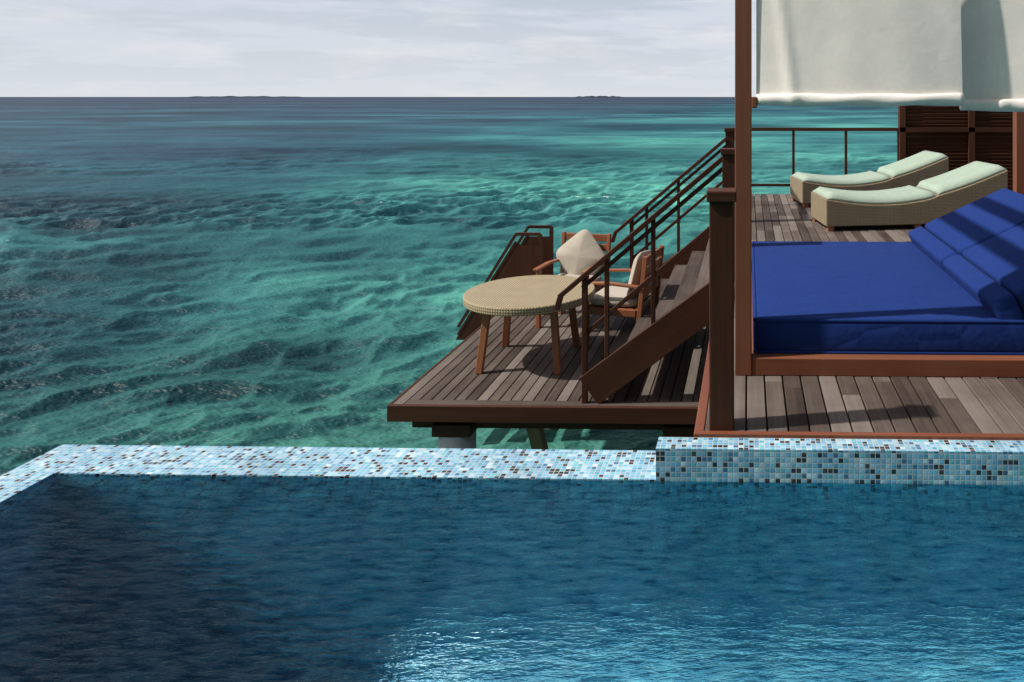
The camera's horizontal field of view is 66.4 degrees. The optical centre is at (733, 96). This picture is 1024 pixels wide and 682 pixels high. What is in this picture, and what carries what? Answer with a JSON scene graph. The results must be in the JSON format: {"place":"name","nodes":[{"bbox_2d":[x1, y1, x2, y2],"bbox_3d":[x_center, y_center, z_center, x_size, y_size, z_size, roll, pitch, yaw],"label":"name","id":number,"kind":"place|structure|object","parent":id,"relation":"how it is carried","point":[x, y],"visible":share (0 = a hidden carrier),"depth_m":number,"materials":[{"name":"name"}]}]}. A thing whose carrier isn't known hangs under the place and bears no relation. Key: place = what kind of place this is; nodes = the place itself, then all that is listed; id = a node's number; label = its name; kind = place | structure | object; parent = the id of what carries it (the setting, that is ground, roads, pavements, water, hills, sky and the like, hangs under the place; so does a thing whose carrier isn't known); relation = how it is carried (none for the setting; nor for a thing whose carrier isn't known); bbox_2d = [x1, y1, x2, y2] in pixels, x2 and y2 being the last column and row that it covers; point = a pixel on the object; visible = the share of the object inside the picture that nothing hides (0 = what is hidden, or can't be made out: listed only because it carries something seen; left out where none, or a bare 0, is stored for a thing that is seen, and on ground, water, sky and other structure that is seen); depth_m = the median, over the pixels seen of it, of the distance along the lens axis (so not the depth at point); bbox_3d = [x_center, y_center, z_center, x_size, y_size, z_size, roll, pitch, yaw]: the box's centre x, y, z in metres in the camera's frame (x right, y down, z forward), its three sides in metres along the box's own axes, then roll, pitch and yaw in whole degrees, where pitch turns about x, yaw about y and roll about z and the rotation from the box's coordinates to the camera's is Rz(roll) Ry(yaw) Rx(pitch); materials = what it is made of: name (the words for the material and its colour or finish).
{"place":"outdoors","nodes":[
{"label":"outdoors","id":0,"kind":"place"},
{"bbox_2d":[0,0,755,96],"label":"sky","id":1,"kind":"structure","parent":0,"point":[49,48],"materials":[{"name":"white"}]},
{"bbox_2d":[0,97,897,475],"bbox_3d":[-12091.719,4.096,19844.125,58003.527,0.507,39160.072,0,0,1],"label":"ocean water","id":2,"kind":"structure","parent":0,"point":[242,271],"depth_m":22.50,"materials":[{"name":"teal liquid"}]},
{"bbox_2d":[192,96,286,96],"bbox_3d":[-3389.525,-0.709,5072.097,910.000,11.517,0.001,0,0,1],"label":"island","id":3,"kind":"structure","parent":2,"relation":"in","point":[238,96],"depth_m":5072.77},
{"bbox_2d":[438,431,475,448],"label":"concrete piles","id":4,"kind":"object","parent":2,"relation":"in","point":[459,442],"visible":0.02,"depth_m":6.07,"materials":[{"name":"grey concrete"}]},
{"bbox_2d":[526,429,548,448],"bbox_3d":[-1.735,3.335,6.718,0.140,1.250,0.484,0,0,22],"label":"support brace","id":5,"kind":"object","parent":4,"relation":"attached to","point":[537,438],"depth_m":6.61,"materials":[{"name":"brown wood"}]},
{"bbox_2d":[387,316,706,436],"bbox_3d":[-1.106,2.649,7.622,3.330,0.302,3.405,0,0,1],"label":"deck frame","id":6,"kind":"object","parent":4,"relation":"on","point":[440,420],"visible":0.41,"depth_m":5.94,"materials":[{"name":"brown wood"}]},
{"bbox_2d":[393,305,708,406],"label":"deck planks","id":7,"kind":"object","parent":6,"relation":"on","point":[519,370],"visible":0.52,"depth_m":6.65,"materials":[{"name":"brown wood"}]},
{"bbox_2d":[475,308,579,374],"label":"table legs","id":8,"kind":"object","parent":7,"relation":"on","point":[483,341],"visible":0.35,"depth_m":6.67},
{"bbox_2d":[533,231,610,327],"bbox_3d":[-1.772,2.035,8.189,0.630,0.934,0.702,0,0,13],"label":"armchair","id":9,"kind":"object","parent":7,"relation":"on","point":[597,237],"visible":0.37,"depth_m":8.41,"materials":[{"name":"brown wood"}]},
{"bbox_2d":[556,229,604,285],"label":"armchair cushions","id":10,"kind":"object","parent":9,"relation":"on","point":[579,253],"visible":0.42,"depth_m":8.31,"materials":[{"name":"beige fabric"}]},
{"bbox_2d":[588,245,663,346],"bbox_3d":[-1.131,2.035,7.570,0.702,0.934,0.630,0,0,11],"label":"armchair","id":11,"kind":"object","parent":7,"relation":"on","point":[642,305],"visible":0.45,"depth_m":7.32,"materials":[{"name":"brown wood"}]},
{"bbox_2d":[590,250,650,306],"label":"armchair back cushions","id":12,"kind":"object","parent":11,"relation":"on","point":[617,294],"visible":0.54,"depth_m":7.35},
{"bbox_2d":[554,137,727,403],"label":"stair railings","id":13,"kind":"object","parent":7,"relation":"on","point":[646,348],"visible":0.72,"depth_m":5.99,"materials":[{"name":"brown wood"}]},
{"bbox_2d":[734,196,849,431],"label":"deck board gaps","id":14,"kind":"object","parent":4,"relation":"on","point":[782,376],"depth_m":3.75,"materials":[{"name":"brown wood"}]},
{"bbox_2d":[694,344,1023,440],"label":"deck edge trim","id":15,"kind":"structure","parent":14,"relation":"on","point":[699,431],"depth_m":3.26,"materials":[{"name":"red wood"}]},
{"bbox_2d":[704,194,1023,433],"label":"deck planks","id":16,"kind":"object","parent":14,"relation":"on","point":[933,404],"visible":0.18,"depth_m":3.68,"materials":[{"name":"brown wood"}]},
{"bbox_2d":[706,128,736,430],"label":"deck newel posts","id":17,"kind":"object","parent":16,"relation":"on","point":[722,200],"visible":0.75,"depth_m":3.30,"materials":[{"name":"brown wood"}]},
{"bbox_2d":[792,198,808,207],"bbox_3d":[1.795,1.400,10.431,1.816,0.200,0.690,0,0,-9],"label":"lounger leg","id":18,"kind":"object","parent":16,"relation":"on","point":[804,205],"visible":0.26,"depth_m":9.96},
{"bbox_2d":[752,128,898,185],"bbox_3d":[0.674,0.998,10.713,3.572,1.045,1.755,0,0,-44],"label":"deck railing","id":19,"kind":"object","parent":16,"relation":"on","point":[793,130],"visible":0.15,"depth_m":11.31,"materials":[{"name":"brown wood"}]},
{"bbox_2d":[813,218,920,230],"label":"lounge chair legs","id":20,"kind":"object","parent":16,"relation":"on","point":[832,228],"visible":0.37,"depth_m":8.34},
{"bbox_2d":[790,157,948,203],"bbox_3d":[1.911,1.145,10.449,2.100,0.600,0.720,0,0,-9],"label":"sun lounger","id":21,"kind":"object","parent":16,"relation":"on","point":[800,190],"visible":0.38,"depth_m":10.15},
{"bbox_2d":[792,150,947,185],"bbox_3d":[1.916,1.002,10.450,2.070,0.419,0.690,0,0,-9],"label":"lounger cushion","id":22,"kind":"object","parent":21,"relation":"on","point":[922,159],"visible":1,"depth_m":10.25,"materials":[{"name":"white fabric"}]},
{"bbox_2d":[735,0,1023,377],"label":"daybed frame","id":23,"kind":"object","parent":16,"relation":"on","point":[749,361],"visible":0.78,"depth_m":3.96,"materials":[{"name":"brown wood"}]},
{"bbox_2d":[756,0,963,105],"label":"canopy curtain","id":24,"kind":"object","parent":23,"relation":"attached to","point":[859,52],"visible":1,"depth_m":3.85,"materials":[{"name":"white fabric"}]},
{"bbox_2d":[752,188,1023,354],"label":"daybed mattress","id":25,"kind":"object","parent":23,"relation":"on","point":[951,283],"visible":1,"depth_m":4.48,"materials":[{"name":"blue fabric"}]},
{"bbox_2d":[959,0,1023,111],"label":"canopy curtain","id":26,"kind":"object","parent":23,"relation":"attached to","point":[992,37],"visible":0.99,"depth_m":3.90,"materials":[{"name":"white fabric"}]},
{"bbox_2d":[811,170,1007,226],"bbox_3d":[2.048,1.145,8.683,2.150,0.601,0.720,0,0,-8],"label":"lounger base","id":27,"kind":"object","parent":16,"relation":"on","point":[827,212],"visible":0.62,"depth_m":8.32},
{"bbox_2d":[813,161,1006,203],"bbox_3d":[2.053,1.001,8.683,2.120,0.420,0.690,0,0,-8],"label":"lounger cushion","id":28,"kind":"object","parent":27,"relation":"on","point":[965,175],"visible":1,"depth_m":8.48,"materials":[{"name":"fabric"}]},
{"bbox_2d":[898,105,1012,190],"bbox_3d":[4.386,0.150,11.246,3.700,2.700,0.130,0,0,1],"label":"louvered screen","id":29,"kind":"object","parent":16,"relation":"on","point":[957,136],"depth_m":11.25,"materials":[{"name":"brown wood"}]},
{"bbox_2d":[456,225,552,339],"bbox_3d":[-2.708,2.646,8.719,1.020,2.168,0.520,0,0,1],"label":"sea ladder","id":30,"kind":"object","parent":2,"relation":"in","point":[529,253],"visible":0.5,"depth_m":8.46,"materials":[{"name":"brown wood"}]},
{"bbox_2d":[577,96,619,96],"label":"island","id":31,"kind":"structure","parent":2,"relation":"in","point":[599,96],"depth_m":5020.23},
{"bbox_2d":[0,437,1023,502],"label":"pool edge","id":32,"kind":"object","parent":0,"point":[878,461],"visible":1,"depth_m":3.22,"materials":[{"name":"tile"}]},
{"bbox_2d":[0,474,1023,681],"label":"pool water","id":33,"kind":"structure","parent":32,"relation":"in","point":[125,578],"depth_m":2.51,"materials":[{"name":"blue liquid"}]},
{"bbox_2d":[463,275,594,315],"bbox_3d":[-1.934,1.877,7.012,1.210,0.075,1.210,0,0,1],"label":"table top","id":34,"kind":"object","parent":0,"point":[530,295],"visible":0.87,"depth_m":6.82,"materials":[{"name":"beige wicker"}]},
{"bbox_2d":[609,240,708,353],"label":"stair treads","id":35,"kind":"object","parent":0,"point":[680,284],"visible":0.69,"depth_m":7.33,"materials":[{"name":"brown wood"}]}
]}

